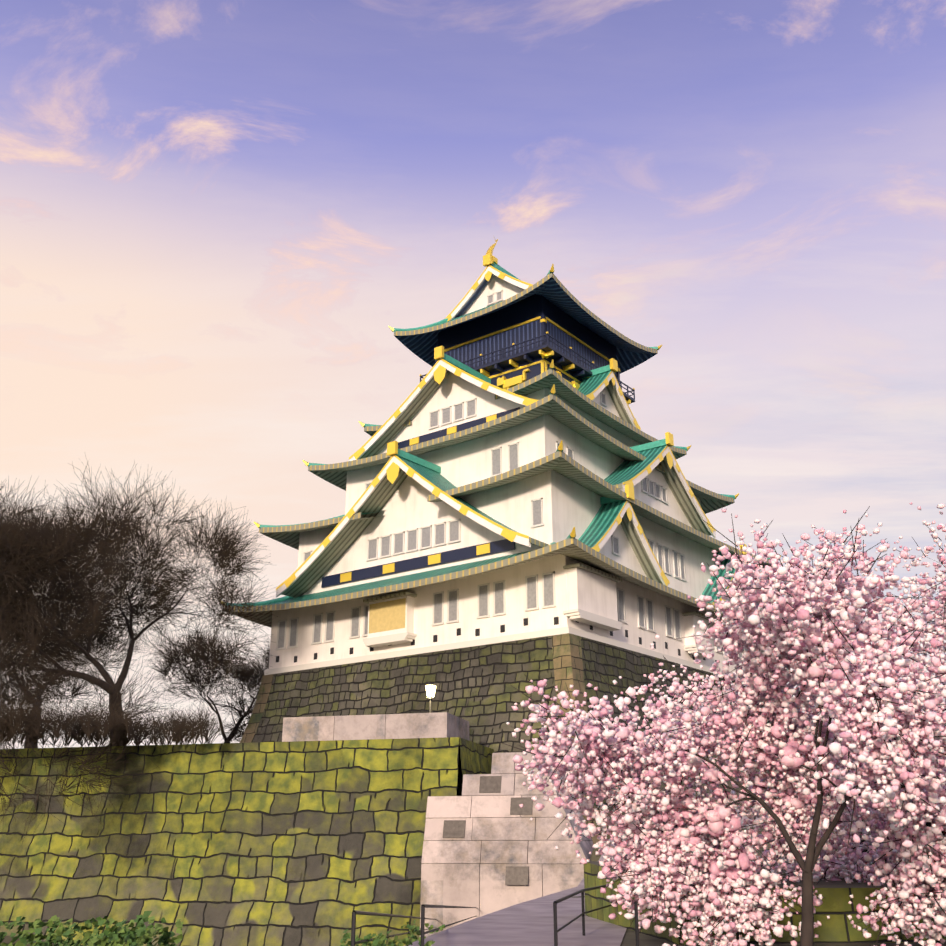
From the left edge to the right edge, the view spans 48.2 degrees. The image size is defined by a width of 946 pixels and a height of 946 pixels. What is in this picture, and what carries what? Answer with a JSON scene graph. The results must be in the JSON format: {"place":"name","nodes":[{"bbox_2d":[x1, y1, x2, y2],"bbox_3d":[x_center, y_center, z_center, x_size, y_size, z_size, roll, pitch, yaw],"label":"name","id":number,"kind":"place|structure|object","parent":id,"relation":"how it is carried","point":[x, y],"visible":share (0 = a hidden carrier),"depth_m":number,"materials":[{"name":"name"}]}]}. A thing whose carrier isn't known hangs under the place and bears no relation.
{"place":"outdoors","nodes":[
{"label":"outdoors","id":0,"kind":"place"},
{"bbox_2d":[0,755,945,945],"bbox_3d":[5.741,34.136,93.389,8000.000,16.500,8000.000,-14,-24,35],"label":"ground","id":1,"kind":"structure","parent":0,"point":[629,938],"depth_m":22.67,"materials":[{"name":"green plant"}]},
{"bbox_2d":[0,911,444,945],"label":"shrubs","id":2,"kind":"object","parent":1,"relation":"on","point":[119,934],"visible":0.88,"depth_m":17.18,"materials":[{"name":"green plant"}]},
{"bbox_2d":[0,737,493,945],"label":"mossy wall","id":3,"kind":"structure","parent":1,"relation":"on","point":[304,843],"depth_m":66.52,"materials":[{"name":"green stone"}]},
{"bbox_2d":[0,478,104,657],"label":"bare tree","id":4,"kind":"object","parent":3,"relation":"on","point":[10,538],"visible":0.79,"depth_m":69.83,"materials":[{"name":"brown plant"}]},
{"bbox_2d":[0,565,151,747],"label":"bare tree","id":5,"kind":"object","parent":3,"relation":"on","point":[74,689],"visible":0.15,"depth_m":90.40,"materials":[{"name":"brown plant"}]},
{"bbox_2d":[0,687,232,746],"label":"brush","id":6,"kind":"object","parent":3,"relation":"on","point":[181,729],"visible":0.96,"depth_m":66.81,"materials":[{"name":"brown plant"}]},
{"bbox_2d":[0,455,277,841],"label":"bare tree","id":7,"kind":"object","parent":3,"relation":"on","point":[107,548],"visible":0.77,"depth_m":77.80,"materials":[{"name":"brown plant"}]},
{"bbox_2d":[139,623,269,742],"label":"bare tree","id":8,"kind":"object","parent":3,"relation":"on","point":[250,680],"visible":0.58,"depth_m":104.39,"materials":[{"name":"brown plant"}]},
{"bbox_2d":[222,684,258,742],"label":"bare tree","id":9,"kind":"object","parent":3,"relation":"on","point":[242,704],"visible":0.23,"depth_m":99.91,"materials":[{"name":"brown plant"}]},
{"bbox_2d":[351,904,476,945],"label":"handrail","id":10,"kind":"object","parent":1,"relation":"on","point":[355,912],"visible":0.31,"depth_m":18.00,"materials":[{"name":"grey metal"}]},
{"bbox_2d":[282,712,593,936],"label":"stone wall","id":11,"kind":"structure","parent":1,"relation":"on","point":[511,856],"depth_m":60.95,"materials":[{"name":"beige stone"}]},
{"bbox_2d":[425,682,436,712],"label":"lamp","id":12,"kind":"object","parent":11,"relation":"on","point":[430,688],"visible":0.88,"depth_m":69.39,"materials":[{"name":"white glass"}]},
{"bbox_2d":[240,633,767,843],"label":"stone base","id":13,"kind":"object","parent":1,"relation":"on","point":[478,691],"visible":0.23,"depth_m":79.59,"materials":[{"name":"grey stone"}]},
{"bbox_2d":[224,238,780,684],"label":"castle","id":14,"kind":"structure","parent":13,"relation":"on","point":[509,470],"depth_m":90.42,"materials":[{"name":"white paint"}]},
{"bbox_2d":[497,506,945,945],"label":"cherry","id":15,"kind":"object","parent":1,"relation":"on","point":[693,858],"depth_m":17.87,"materials":[{"name":"pink plant"}]},
{"bbox_2d":[584,861,945,944],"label":"wall","id":16,"kind":"structure","parent":1,"relation":"on","point":[838,908],"depth_m":20.94,"materials":[{"name":"green stone"}]},
{"bbox_2d":[634,502,945,938],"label":"cherry","id":17,"kind":"object","parent":1,"relation":"on","point":[852,857],"depth_m":23.50,"materials":[{"name":"pink plant"}]},
{"bbox_2d":[0,0,945,750],"label":"sky","id":18,"kind":"structure","parent":0,"point":[217,217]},
{"bbox_2d":[405,805,863,945],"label":"path","id":19,"kind":"structure","parent":0,"point":[529,923],"depth_m":24.08,"materials":[{"name":"grey stone"}]},
{"bbox_2d":[553,885,651,945],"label":"handrail","id":20,"kind":"object","parent":19,"relation":"on","point":[583,913],"visible":0.46,"depth_m":18.30,"materials":[{"name":"grey metal"}]}
]}

